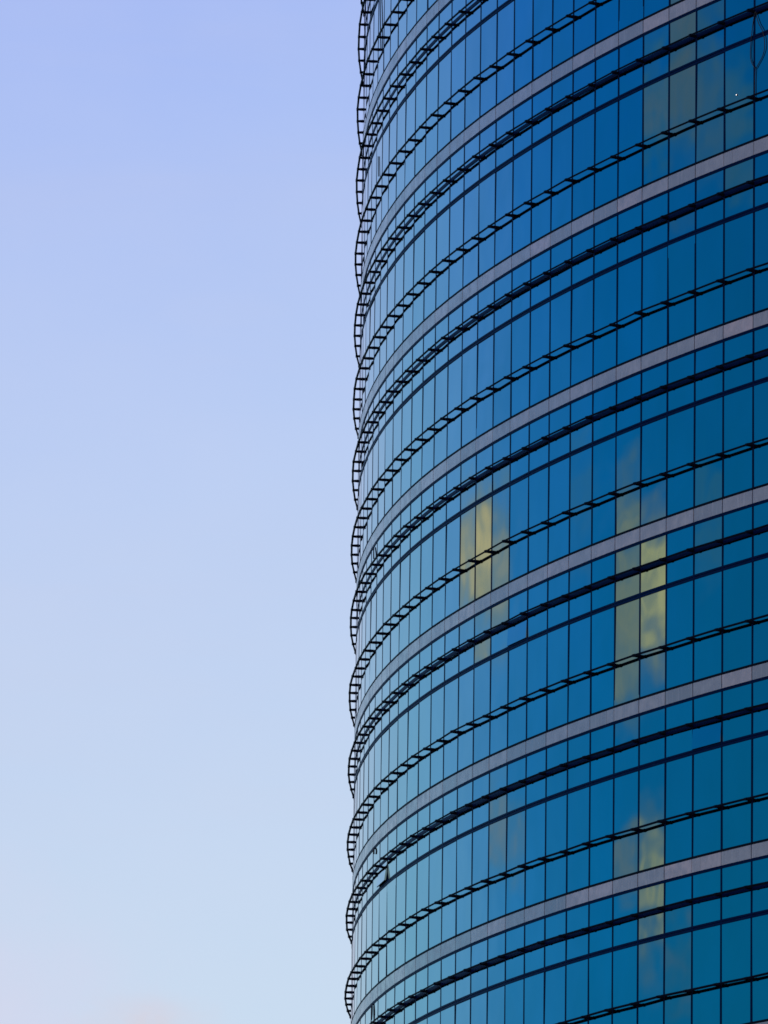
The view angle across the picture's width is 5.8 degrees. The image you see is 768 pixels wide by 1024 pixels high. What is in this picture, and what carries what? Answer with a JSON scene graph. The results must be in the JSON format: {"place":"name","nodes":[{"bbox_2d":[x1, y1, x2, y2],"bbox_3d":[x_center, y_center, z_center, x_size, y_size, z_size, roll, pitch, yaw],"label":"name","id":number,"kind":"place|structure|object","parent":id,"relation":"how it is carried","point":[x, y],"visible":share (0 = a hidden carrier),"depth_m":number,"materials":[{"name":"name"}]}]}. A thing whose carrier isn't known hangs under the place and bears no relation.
{"place":"outdoors","nodes":[
{"label":"outdoors","id":0,"kind":"place"},
{"bbox_2d":[0,0,363,1023],"label":"sky","id":1,"kind":"structure","parent":0,"point":[179,218],"materials":[{"name":"blue"}]},
{"label":"ground","id":2,"kind":"structure","parent":0,"visible":0},
{"bbox_2d":[344,0,767,1023],"bbox_3d":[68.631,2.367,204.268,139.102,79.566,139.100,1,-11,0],"label":"glass tower","id":3,"kind":"structure","parent":2,"relation":"on","point":[558,790],"depth_m":178.59,"materials":[{"name":"glass"}]},
{"bbox_2d":[380,0,380,48],"bbox_3d":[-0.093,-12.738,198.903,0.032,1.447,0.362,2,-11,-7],"label":"hanging cable","id":4,"kind":"object","parent":3,"relation":"attached to","point":[380,22],"visible":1,"depth_m":198.91,"materials":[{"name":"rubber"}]},
{"bbox_2d":[376,861,386,886],"bbox_3d":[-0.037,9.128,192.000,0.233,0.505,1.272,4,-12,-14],"label":"window pane","id":5,"kind":"structure","parent":3,"relation":"in","point":[382,873],"depth_m":191.87,"materials":[{"name":"blue glass"}]},
{"bbox_2d":[429,849,441,947],"bbox_3d":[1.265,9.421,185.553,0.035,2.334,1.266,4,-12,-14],"label":"window pane","id":6,"kind":"structure","parent":3,"relation":"in","point":[435,859],"depth_m":185.55,"materials":[{"name":"blue glass"}]},
{"bbox_2d":[430,686,443,786],"bbox_3d":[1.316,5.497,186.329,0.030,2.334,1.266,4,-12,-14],"label":"window pane","id":7,"kind":"structure","parent":3,"relation":"in","point":[437,698],"depth_m":186.33,"materials":[{"name":"blue glass"}]},
{"bbox_2d":[432,526,445,625],"bbox_3d":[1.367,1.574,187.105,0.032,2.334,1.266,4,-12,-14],"label":"window pane","id":8,"kind":"structure","parent":3,"relation":"in","point":[438,612],"depth_m":187.10,"materials":[{"name":"blue glass"}]},
{"bbox_2d":[434,367,446,466],"bbox_3d":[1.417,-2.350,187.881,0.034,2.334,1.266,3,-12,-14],"label":"window pane","id":9,"kind":"structure","parent":3,"relation":"in","point":[440,443],"depth_m":187.88,"materials":[{"name":"blue glass"}]},
{"bbox_2d":[436,209,448,307],"bbox_3d":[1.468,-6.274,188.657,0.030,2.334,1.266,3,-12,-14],"label":"window pane","id":10,"kind":"structure","parent":3,"relation":"in","point":[442,221],"depth_m":188.66,"materials":[{"name":"blue glass"}]},
{"bbox_2d":[438,52,450,150],"bbox_3d":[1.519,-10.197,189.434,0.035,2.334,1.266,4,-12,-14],"label":"window pane","id":11,"kind":"structure","parent":3,"relation":"in","point":[445,64],"depth_m":189.45,"materials":[{"name":"blue glass"}]},
{"bbox_2d":[442,841,455,940],"bbox_3d":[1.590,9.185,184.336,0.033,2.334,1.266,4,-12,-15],"label":"window pane","id":12,"kind":"structure","parent":3,"relation":"in","point":[449,852],"depth_m":184.34,"materials":[{"name":"blue glass"}]},
{"bbox_2d":[444,678,457,777],"bbox_3d":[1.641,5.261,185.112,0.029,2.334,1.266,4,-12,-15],"label":"window pane","id":13,"kind":"structure","parent":3,"relation":"in","point":[451,689],"depth_m":185.10,"materials":[{"name":"blue glass"}]},
{"bbox_2d":[445,516,459,616],"bbox_3d":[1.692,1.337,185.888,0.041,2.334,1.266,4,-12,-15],"label":"window pane","id":14,"kind":"structure","parent":3,"relation":"in","point":[453,528],"depth_m":185.92,"materials":[{"name":"blue glass"}]},
{"bbox_2d":[447,356,461,456],"bbox_3d":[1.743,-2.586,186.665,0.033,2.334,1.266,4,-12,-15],"label":"window pane","id":15,"kind":"structure","parent":3,"relation":"in","point":[454,369],"depth_m":186.69,"materials":[{"name":"blue glass"}]},
{"bbox_2d":[449,197,462,297],"bbox_3d":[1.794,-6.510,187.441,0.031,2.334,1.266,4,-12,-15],"label":"window pane","id":16,"kind":"structure","parent":3,"relation":"in","point":[456,210],"depth_m":187.47,"materials":[{"name":"blue glass"}]},
{"bbox_2d":[451,39,464,139],"bbox_3d":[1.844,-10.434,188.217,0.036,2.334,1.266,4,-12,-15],"label":"window pane","id":17,"kind":"structure","parent":3,"relation":"in","point":[458,53],"depth_m":188.25,"materials":[{"name":"blue glass"}]},
{"bbox_2d":[456,833,471,934],"bbox_3d":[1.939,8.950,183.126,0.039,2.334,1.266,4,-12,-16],"label":"window pane","id":18,"kind":"structure","parent":3,"relation":"in","point":[464,845],"depth_m":183.12,"materials":[{"name":"blue glass"}]},
{"bbox_2d":[458,670,472,770],"bbox_3d":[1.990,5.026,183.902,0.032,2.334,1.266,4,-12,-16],"label":"window pane","id":19,"kind":"structure","parent":3,"relation":"in","point":[465,734],"depth_m":183.93,"materials":[{"name":"blue glass"}]},
{"bbox_2d":[460,507,474,607],"bbox_3d":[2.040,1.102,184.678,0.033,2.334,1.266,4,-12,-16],"label":"window pane","id":20,"kind":"structure","parent":3,"relation":"in","point":[467,551],"depth_m":184.70,"materials":[{"name":"glass"}]},
{"bbox_2d":[462,345,476,445],"bbox_3d":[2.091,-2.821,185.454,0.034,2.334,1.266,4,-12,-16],"label":"window pane","id":21,"kind":"structure","parent":3,"relation":"in","point":[469,359],"depth_m":185.46,"materials":[{"name":"blue glass"}]},
{"bbox_2d":[463,185,478,286],"bbox_3d":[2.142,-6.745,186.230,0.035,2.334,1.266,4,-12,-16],"label":"window pane","id":22,"kind":"structure","parent":3,"relation":"in","point":[470,268],"depth_m":186.24,"materials":[{"name":"blue glass"}]},
{"bbox_2d":[465,27,479,127],"bbox_3d":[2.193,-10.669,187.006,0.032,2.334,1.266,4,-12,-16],"label":"window pane","id":23,"kind":"structure","parent":3,"relation":"in","point":[472,90],"depth_m":187.01,"materials":[{"name":"blue glass"}]},
{"bbox_2d":[472,826,487,927],"bbox_3d":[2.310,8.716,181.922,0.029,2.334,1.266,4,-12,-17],"label":"window pane","id":24,"kind":"structure","parent":3,"relation":"in","point":[480,837],"depth_m":181.92,"materials":[{"name":"blue glass"}]},
{"bbox_2d":[474,661,489,761],"bbox_3d":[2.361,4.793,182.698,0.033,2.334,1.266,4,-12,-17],"label":"window pane","id":25,"kind":"structure","parent":3,"relation":"in","point":[481,673],"depth_m":182.72,"materials":[{"name":"blue glass"}]},
{"bbox_2d":[475,497,491,598],"bbox_3d":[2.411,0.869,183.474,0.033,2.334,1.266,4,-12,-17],"label":"window pane","id":26,"kind":"structure","parent":3,"relation":"in","point":[483,510],"depth_m":183.48,"materials":[{"name":"yellow glass"}]},
{"bbox_2d":[476,335,492,436],"bbox_3d":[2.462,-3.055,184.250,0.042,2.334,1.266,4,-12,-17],"label":"window pane","id":27,"kind":"structure","parent":3,"relation":"in","point":[485,348],"depth_m":184.25,"materials":[{"name":"blue glass"}]},
{"bbox_2d":[479,173,494,274],"bbox_3d":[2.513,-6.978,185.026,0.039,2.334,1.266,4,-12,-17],"label":"window pane","id":28,"kind":"structure","parent":3,"relation":"in","point":[487,187],"depth_m":185.06,"materials":[{"name":"blue glass"}]},
{"bbox_2d":[480,13,496,115],"bbox_3d":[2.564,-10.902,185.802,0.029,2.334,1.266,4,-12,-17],"label":"window pane","id":29,"kind":"structure","parent":3,"relation":"in","point":[488,29],"depth_m":185.83,"materials":[{"name":"blue glass"}]},
{"bbox_2d":[488,818,505,920],"bbox_3d":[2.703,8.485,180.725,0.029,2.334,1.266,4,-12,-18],"label":"window pane","id":30,"kind":"structure","parent":3,"relation":"in","point":[497,830],"depth_m":180.73,"materials":[{"name":"blue glass"}]},
{"bbox_2d":[490,652,507,754],"bbox_3d":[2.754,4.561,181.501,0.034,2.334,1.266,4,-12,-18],"label":"window pane","id":31,"kind":"structure","parent":3,"relation":"in","point":[499,665],"depth_m":181.52,"materials":[{"name":"blue glass"}]},
{"bbox_2d":[492,487,508,589],"bbox_3d":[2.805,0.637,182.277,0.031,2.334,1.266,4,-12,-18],"label":"window pane","id":32,"kind":"structure","parent":3,"relation":"in","point":[500,525],"depth_m":182.28,"materials":[{"name":"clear glass"}]},
{"bbox_2d":[493,324,510,426],"bbox_3d":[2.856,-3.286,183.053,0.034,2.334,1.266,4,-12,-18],"label":"window pane","id":33,"kind":"structure","parent":3,"relation":"in","point":[502,338],"depth_m":183.08,"materials":[{"name":"blue glass"}]},
{"bbox_2d":[495,162,511,263],"bbox_3d":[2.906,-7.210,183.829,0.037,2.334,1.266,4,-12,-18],"label":"window pane","id":34,"kind":"structure","parent":3,"relation":"in","point":[503,229],"depth_m":183.84,"materials":[{"name":"blue glass"}]},
{"bbox_2d":[497,1,513,103],"bbox_3d":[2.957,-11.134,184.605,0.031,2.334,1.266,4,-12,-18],"label":"window pane","id":35,"kind":"structure","parent":3,"relation":"in","point":[505,39],"depth_m":184.61,"materials":[{"name":"blue glass"}]},
{"bbox_2d":[506,810,524,913],"bbox_3d":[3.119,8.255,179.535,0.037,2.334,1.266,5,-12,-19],"label":"window pane","id":36,"kind":"structure","parent":3,"relation":"in","point":[515,823],"depth_m":179.54,"materials":[{"name":"blue glass"}]},
{"bbox_2d":[507,617,526,645],"bbox_3d":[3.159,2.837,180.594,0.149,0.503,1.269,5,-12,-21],"label":"window pane","id":37,"kind":"structure","parent":3,"relation":"in","point":[517,631],"depth_m":180.55,"materials":[{"name":"blue glass"}]},
{"bbox_2d":[508,643,526,745],"bbox_3d":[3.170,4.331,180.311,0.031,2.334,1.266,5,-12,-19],"label":"window pane","id":38,"kind":"structure","parent":3,"relation":"in","point":[517,656],"depth_m":180.33,"materials":[{"name":"blue glass"}]},
{"bbox_2d":[510,477,527,579],"bbox_3d":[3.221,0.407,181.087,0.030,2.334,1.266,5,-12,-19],"label":"window pane","id":39,"kind":"structure","parent":3,"relation":"in","point":[518,491],"depth_m":181.08,"materials":[{"name":"blue glass"}]},
{"bbox_2d":[511,312,529,415],"bbox_3d":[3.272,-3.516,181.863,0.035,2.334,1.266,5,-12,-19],"label":"window pane","id":40,"kind":"structure","parent":3,"relation":"in","point":[520,327],"depth_m":181.88,"materials":[{"name":"blue glass"}]},
{"bbox_2d":[513,150,530,252],"bbox_3d":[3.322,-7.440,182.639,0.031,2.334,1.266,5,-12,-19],"label":"window pane","id":41,"kind":"structure","parent":3,"relation":"in","point":[522,165],"depth_m":182.63,"materials":[{"name":"blue glass"}]},
{"bbox_2d":[514,0,531,91],"bbox_3d":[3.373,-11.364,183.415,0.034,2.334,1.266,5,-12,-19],"label":"window pane","id":42,"kind":"structure","parent":3,"relation":"in","point":[523,8],"depth_m":183.44,"materials":[{"name":"blue glass"}]},
{"bbox_2d":[525,803,544,906],"bbox_3d":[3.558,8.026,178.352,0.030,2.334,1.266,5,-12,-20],"label":"window pane","id":43,"kind":"structure","parent":3,"relation":"in","point":[535,816],"depth_m":178.36,"materials":[{"name":"blue glass"}]},
{"bbox_2d":[527,634,546,737],"bbox_3d":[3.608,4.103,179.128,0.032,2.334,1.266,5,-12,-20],"label":"window pane","id":44,"kind":"structure","parent":3,"relation":"in","point":[536,673],"depth_m":179.14,"materials":[{"name":"blue glass"}]},
{"bbox_2d":[529,467,547,570],"bbox_3d":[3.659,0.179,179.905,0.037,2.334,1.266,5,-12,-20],"label":"window pane","id":45,"kind":"structure","parent":3,"relation":"in","point":[538,482],"depth_m":179.89,"materials":[{"name":"blue glass"}]},
{"bbox_2d":[530,302,549,405],"bbox_3d":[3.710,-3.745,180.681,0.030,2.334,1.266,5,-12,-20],"label":"window pane","id":46,"kind":"structure","parent":3,"relation":"in","point":[539,370],"depth_m":180.68,"materials":[{"name":"blue glass"}]},
{"bbox_2d":[532,138,550,241],"bbox_3d":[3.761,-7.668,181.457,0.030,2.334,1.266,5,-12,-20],"label":"window pane","id":47,"kind":"structure","parent":3,"relation":"in","point":[541,154],"depth_m":181.48,"materials":[{"name":"blue glass"}]},
{"bbox_2d":[533,0,551,78],"bbox_3d":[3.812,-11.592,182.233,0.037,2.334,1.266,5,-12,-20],"label":"window pane","id":48,"kind":"structure","parent":3,"relation":"in","point":[542,43],"depth_m":182.23,"materials":[{"name":"blue glass"}]},
{"bbox_2d":[545,966,564,1023],"bbox_3d":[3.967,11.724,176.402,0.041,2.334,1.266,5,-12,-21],"label":"window pane","id":49,"kind":"structure","parent":3,"relation":"in","point":[555,978],"depth_m":176.50,"materials":[{"name":"blue glass"}]},
{"bbox_2d":[546,795,566,898],"bbox_3d":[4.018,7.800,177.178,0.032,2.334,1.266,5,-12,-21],"label":"window pane","id":50,"kind":"structure","parent":3,"relation":"in","point":[555,808],"depth_m":177.19,"materials":[{"name":"blue glass"}]},
{"bbox_2d":[547,625,567,729],"bbox_3d":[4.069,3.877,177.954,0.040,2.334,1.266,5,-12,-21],"label":"window pane","id":51,"kind":"structure","parent":3,"relation":"in","point":[557,639],"depth_m":177.97,"materials":[{"name":"blue glass"}]},
{"bbox_2d":[549,458,568,561],"bbox_3d":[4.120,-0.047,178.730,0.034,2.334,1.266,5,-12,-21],"label":"window pane","id":52,"kind":"structure","parent":3,"relation":"in","point":[558,472],"depth_m":178.75,"materials":[{"name":"blue glass"}]},
{"bbox_2d":[550,291,570,395],"bbox_3d":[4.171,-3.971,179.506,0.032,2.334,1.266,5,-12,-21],"label":"window pane","id":53,"kind":"structure","parent":3,"relation":"in","point":[560,306],"depth_m":179.49,"materials":[{"name":"blue glass"}]},
{"bbox_2d":[551,126,571,230],"bbox_3d":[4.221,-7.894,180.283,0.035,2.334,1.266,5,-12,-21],"label":"window pane","id":54,"kind":"structure","parent":3,"relation":"in","point":[562,141],"depth_m":180.29,"materials":[{"name":"blue glass"}]},
{"bbox_2d":[553,0,572,66],"bbox_3d":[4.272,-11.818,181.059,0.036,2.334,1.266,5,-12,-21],"label":"window pane","id":55,"kind":"structure","parent":3,"relation":"in","point":[563,30],"depth_m":180.99,"materials":[{"name":"blue glass"}]},
{"bbox_2d":[566,959,587,1023],"bbox_3d":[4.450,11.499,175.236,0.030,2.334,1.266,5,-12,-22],"label":"window pane","id":56,"kind":"structure","parent":3,"relation":"in","point":[576,973],"depth_m":175.34,"materials":[{"name":"blue glass"}]},
{"bbox_2d":[567,787,588,891],"bbox_3d":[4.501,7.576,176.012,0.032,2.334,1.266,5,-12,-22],"label":"window pane","id":57,"kind":"structure","parent":3,"relation":"in","point":[578,801],"depth_m":176.02,"materials":[{"name":"blue glass"}]},
{"bbox_2d":[568,617,589,721],"bbox_3d":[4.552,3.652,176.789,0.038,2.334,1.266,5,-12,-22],"label":"window pane","id":58,"kind":"structure","parent":3,"relation":"in","point":[579,631],"depth_m":176.80,"materials":[{"name":"blue glass"}]},
{"bbox_2d":[570,447,591,552],"bbox_3d":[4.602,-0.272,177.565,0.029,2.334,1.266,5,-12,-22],"label":"window pane","id":59,"kind":"structure","parent":3,"relation":"in","point":[581,463],"depth_m":177.58,"materials":[{"name":"blue glass"}]},
{"bbox_2d":[571,280,592,384],"bbox_3d":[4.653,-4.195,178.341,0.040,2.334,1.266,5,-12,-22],"label":"window pane","id":60,"kind":"structure","parent":3,"relation":"in","point":[582,296],"depth_m":178.36,"materials":[{"name":"blue glass"}]},
{"bbox_2d":[573,114,593,218],"bbox_3d":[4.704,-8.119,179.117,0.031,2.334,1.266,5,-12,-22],"label":"window pane","id":61,"kind":"structure","parent":3,"relation":"in","point":[583,130],"depth_m":179.10,"materials":[{"name":"blue glass"}]},
{"bbox_2d":[589,952,611,1023],"bbox_3d":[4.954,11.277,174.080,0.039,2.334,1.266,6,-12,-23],"label":"window pane","id":62,"kind":"structure","parent":3,"relation":"in","point":[600,967],"depth_m":174.14,"materials":[{"name":"blue glass"}]},
{"bbox_2d":[590,779,612,884],"bbox_3d":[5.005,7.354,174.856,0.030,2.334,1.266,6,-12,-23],"label":"window pane","id":63,"kind":"structure","parent":3,"relation":"in","point":[601,794],"depth_m":174.87,"materials":[{"name":"blue glass"}]},
{"bbox_2d":[591,607,613,713],"bbox_3d":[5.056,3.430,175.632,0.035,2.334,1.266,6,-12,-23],"label":"window pane","id":64,"kind":"structure","parent":3,"relation":"in","point":[602,679],"depth_m":175.64,"materials":[{"name":"blue glass"}]},
{"bbox_2d":[592,437,614,543],"bbox_3d":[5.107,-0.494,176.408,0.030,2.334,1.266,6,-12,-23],"label":"window pane","id":65,"kind":"structure","parent":3,"relation":"in","point":[603,453],"depth_m":176.41,"materials":[{"name":"blue glass"}]},
{"bbox_2d":[594,269,615,374],"bbox_3d":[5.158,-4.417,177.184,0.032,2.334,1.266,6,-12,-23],"label":"window pane","id":66,"kind":"structure","parent":3,"relation":"in","point":[604,285],"depth_m":177.19,"materials":[{"name":"blue glass"}]},
{"bbox_2d":[595,101,617,207],"bbox_3d":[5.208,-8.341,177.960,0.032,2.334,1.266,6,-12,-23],"label":"window pane","id":67,"kind":"structure","parent":3,"relation":"in","point":[606,118],"depth_m":177.97,"materials":[{"name":"blue glass"}]},
{"bbox_2d":[613,945,636,1023],"bbox_3d":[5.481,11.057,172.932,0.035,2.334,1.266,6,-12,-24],"label":"window pane","id":68,"kind":"structure","parent":3,"relation":"in","point":[624,960],"depth_m":172.98,"materials":[{"name":"blue glass"}]},
{"bbox_2d":[614,771,637,877],"bbox_3d":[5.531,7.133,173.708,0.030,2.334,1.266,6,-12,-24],"label":"window pane","id":69,"kind":"structure","parent":3,"relation":"in","point":[626,786],"depth_m":173.72,"materials":[{"name":"blue glass"}]},
{"bbox_2d":[614,599,638,705],"bbox_3d":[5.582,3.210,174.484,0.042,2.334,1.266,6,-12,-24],"label":"window pane","id":70,"kind":"structure","parent":3,"relation":"in","point":[627,614],"depth_m":174.48,"materials":[{"name":"blue glass"}]},
{"bbox_2d":[616,427,639,533],"bbox_3d":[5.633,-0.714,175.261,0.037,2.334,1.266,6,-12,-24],"label":"window pane","id":71,"kind":"structure","parent":3,"relation":"in","point":[628,444],"depth_m":175.25,"materials":[{"name":"blue glass"}]},
{"bbox_2d":[617,258,640,364],"bbox_3d":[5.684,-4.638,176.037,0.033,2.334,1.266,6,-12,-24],"label":"window pane","id":72,"kind":"structure","parent":3,"relation":"in","point":[629,275],"depth_m":176.02,"materials":[{"name":"blue glass"}]},
{"bbox_2d":[618,90,641,196],"bbox_3d":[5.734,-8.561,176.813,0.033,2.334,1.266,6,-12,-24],"label":"window pane","id":73,"kind":"structure","parent":3,"relation":"in","point":[630,107],"depth_m":176.80,"materials":[{"name":"blue glass"}]},
{"bbox_2d":[638,939,662,1023],"bbox_3d":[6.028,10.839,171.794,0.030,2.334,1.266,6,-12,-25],"label":"window pane","id":74,"kind":"structure","parent":3,"relation":"in","point":[650,956],"depth_m":171.82,"materials":[{"name":"blue glass"}]},
{"bbox_2d":[639,763,663,870],"bbox_3d":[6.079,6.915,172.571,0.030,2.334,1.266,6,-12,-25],"label":"window pane","id":75,"kind":"structure","parent":3,"relation":"in","point":[651,792],"depth_m":172.58,"materials":[{"name":"blue glass"}]},
{"bbox_2d":[640,590,664,696],"bbox_3d":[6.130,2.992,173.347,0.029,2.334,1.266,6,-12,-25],"label":"window pane","id":76,"kind":"structure","parent":3,"relation":"in","point":[652,664],"depth_m":173.34,"materials":[{"name":"blue glass"}]},
{"bbox_2d":[641,417,665,524],"bbox_3d":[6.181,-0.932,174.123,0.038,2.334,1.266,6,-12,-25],"label":"window pane","id":77,"kind":"structure","parent":3,"relation":"in","point":[653,491],"depth_m":174.14,"materials":[{"name":"blue glass"}]},
{"bbox_2d":[642,247,666,353],"bbox_3d":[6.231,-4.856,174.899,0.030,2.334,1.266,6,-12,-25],"label":"window pane","id":78,"kind":"structure","parent":3,"relation":"in","point":[654,320],"depth_m":174.91,"materials":[{"name":"blue glass"}]},
{"bbox_2d":[643,77,667,184],"bbox_3d":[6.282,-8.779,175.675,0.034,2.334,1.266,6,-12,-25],"label":"window pane","id":79,"kind":"structure","parent":3,"relation":"in","point":[655,166],"depth_m":175.68,"materials":[{"name":"blue glass"}]},
{"bbox_2d":[665,932,690,1023],"bbox_3d":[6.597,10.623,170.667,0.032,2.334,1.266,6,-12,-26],"label":"window pane","id":80,"kind":"structure","parent":3,"relation":"in","point":[678,947],"depth_m":170.69,"materials":[{"name":"blue glass"}]},
{"bbox_2d":[665,755,691,863],"bbox_3d":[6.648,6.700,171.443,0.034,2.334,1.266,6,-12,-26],"label":"window pane","id":81,"kind":"structure","parent":3,"relation":"in","point":[679,771],"depth_m":171.44,"materials":[{"name":"blue glass"}]},
{"bbox_2d":[666,580,692,688],"bbox_3d":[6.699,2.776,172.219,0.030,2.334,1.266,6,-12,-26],"label":"window pane","id":82,"kind":"structure","parent":3,"relation":"in","point":[679,597],"depth_m":172.20,"materials":[{"name":"blue glass"}]},
{"bbox_2d":[667,407,693,514],"bbox_3d":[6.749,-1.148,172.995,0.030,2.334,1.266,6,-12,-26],"label":"window pane","id":83,"kind":"structure","parent":3,"relation":"in","point":[681,424],"depth_m":173.00,"materials":[{"name":"blue glass"}]},
{"bbox_2d":[668,235,694,342],"bbox_3d":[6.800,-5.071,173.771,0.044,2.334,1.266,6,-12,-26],"label":"window pane","id":84,"kind":"structure","parent":3,"relation":"in","point":[680,253],"depth_m":173.76,"materials":[{"name":"blue glass"}]},
{"bbox_2d":[669,65,694,172],"bbox_3d":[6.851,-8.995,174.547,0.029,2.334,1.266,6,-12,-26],"label":"window pane","id":85,"kind":"structure","parent":3,"relation":"in","point":[682,84],"depth_m":174.57,"materials":[{"name":"blue glass"}]},
{"bbox_2d":[692,925,719,1023],"bbox_3d":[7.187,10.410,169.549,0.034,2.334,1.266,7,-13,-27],"label":"window pane","id":86,"kind":"structure","parent":3,"relation":"in","point":[706,942],"depth_m":169.57,"materials":[{"name":"blue glass"}]},
{"bbox_2d":[692,720,721,749],"bbox_3d":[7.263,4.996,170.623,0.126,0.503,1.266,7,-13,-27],"label":"window pane","id":87,"kind":"structure","parent":3,"relation":"in","point":[711,733],"depth_m":170.57,"materials":[{"name":"blue glass"}]},
{"bbox_2d":[693,747,720,855],"bbox_3d":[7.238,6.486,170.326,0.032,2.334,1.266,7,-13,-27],"label":"window pane","id":88,"kind":"structure","parent":3,"relation":"in","point":[707,765],"depth_m":170.32,"materials":[{"name":"blue glass"}]},
{"bbox_2d":[694,571,721,679],"bbox_3d":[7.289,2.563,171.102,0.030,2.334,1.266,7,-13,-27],"label":"window pane","id":89,"kind":"structure","parent":3,"relation":"in","point":[707,589],"depth_m":171.11,"materials":[{"name":"blue glass"}]},
{"bbox_2d":[695,397,721,505],"bbox_3d":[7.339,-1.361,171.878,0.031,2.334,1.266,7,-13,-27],"label":"window pane","id":90,"kind":"structure","parent":3,"relation":"in","point":[708,415],"depth_m":171.86,"materials":[{"name":"blue glass"}]},
{"bbox_2d":[696,224,722,332],"bbox_3d":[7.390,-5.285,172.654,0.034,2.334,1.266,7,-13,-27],"label":"window pane","id":91,"kind":"structure","parent":3,"relation":"in","point":[709,243],"depth_m":172.66,"materials":[{"name":"blue glass"}]},
{"bbox_2d":[696,53,723,161],"bbox_3d":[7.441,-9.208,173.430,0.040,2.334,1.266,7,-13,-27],"label":"window pane","id":92,"kind":"structure","parent":3,"relation":"in","point":[710,72],"depth_m":173.42,"materials":[{"name":"blue glass"}]},
{"bbox_2d":[722,918,749,1023],"bbox_3d":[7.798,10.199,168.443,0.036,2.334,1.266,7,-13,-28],"label":"window pane","id":93,"kind":"structure","parent":3,"relation":"in","point":[735,935],"depth_m":168.45,"materials":[{"name":"blue glass"}]},
{"bbox_2d":[722,740,750,848],"bbox_3d":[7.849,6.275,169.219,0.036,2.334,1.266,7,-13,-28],"label":"window pane","id":94,"kind":"structure","parent":3,"relation":"in","point":[736,817],"depth_m":169.20,"materials":[{"name":"blue glass"}]},
{"bbox_2d":[723,562,751,671],"bbox_3d":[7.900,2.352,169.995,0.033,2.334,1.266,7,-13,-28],"label":"window pane","id":95,"kind":"structure","parent":3,"relation":"in","point":[737,581],"depth_m":169.98,"materials":[{"name":"blue glass"}]},
{"bbox_2d":[724,387,751,495],"bbox_3d":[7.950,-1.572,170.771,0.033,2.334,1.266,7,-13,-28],"label":"window pane","id":96,"kind":"structure","parent":3,"relation":"in","point":[737,405],"depth_m":170.77,"materials":[{"name":"blue glass"}]},
{"bbox_2d":[724,213,752,322],"bbox_3d":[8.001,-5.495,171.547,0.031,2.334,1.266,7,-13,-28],"label":"window pane","id":97,"kind":"structure","parent":3,"relation":"in","point":[739,231],"depth_m":171.53,"materials":[{"name":"blue glass"}]},
{"bbox_2d":[725,41,752,149],"bbox_3d":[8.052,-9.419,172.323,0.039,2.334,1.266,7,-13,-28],"label":"window pane","id":98,"kind":"structure","parent":3,"relation":"in","point":[738,65],"depth_m":172.32,"materials":[{"name":"blue glass"}]},
{"bbox_2d":[750,11,764,93],"bbox_3d":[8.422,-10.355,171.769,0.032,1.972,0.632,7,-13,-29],"label":"hanging cable","id":99,"kind":"object","parent":3,"relation":"attached to","point":[750,48],"visible":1,"depth_m":171.81,"materials":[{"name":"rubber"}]},
{"bbox_2d":[752,915,767,1021],"bbox_3d":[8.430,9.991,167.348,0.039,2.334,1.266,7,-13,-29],"label":"window pane","id":100,"kind":"structure","parent":3,"relation":"in","point":[760,923],"depth_m":167.59,"materials":[{"name":"blue glass"}]},
{"bbox_2d":[753,558,767,663],"bbox_3d":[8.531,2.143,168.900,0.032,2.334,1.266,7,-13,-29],"label":"window pane","id":101,"kind":"structure","parent":3,"relation":"in","point":[760,587],"depth_m":169.16,"materials":[{"name":"blue glass"}]},
{"bbox_2d":[753,735,767,841],"bbox_3d":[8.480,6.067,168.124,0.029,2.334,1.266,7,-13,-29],"label":"window pane","id":102,"kind":"structure","parent":3,"relation":"in","point":[760,745],"depth_m":168.37,"materials":[{"name":"blue glass"}]},
{"bbox_2d":[754,207,767,311],"bbox_3d":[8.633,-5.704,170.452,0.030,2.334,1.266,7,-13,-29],"label":"window pane","id":103,"kind":"structure","parent":3,"relation":"in","point":[761,216],"depth_m":170.73,"materials":[{"name":"blue glass"}]},
{"bbox_2d":[754,382,767,486],"bbox_3d":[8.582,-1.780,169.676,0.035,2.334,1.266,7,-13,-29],"label":"window pane","id":104,"kind":"structure","parent":3,"relation":"in","point":[761,390],"depth_m":169.94,"materials":[{"name":"blue glass"}]},
{"bbox_2d":[755,35,767,137],"bbox_3d":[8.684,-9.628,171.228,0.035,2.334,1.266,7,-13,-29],"label":"window pane","id":105,"kind":"structure","parent":3,"relation":"in","point":[761,75],"depth_m":171.53,"materials":[{"name":"blue glass"}]}
]}

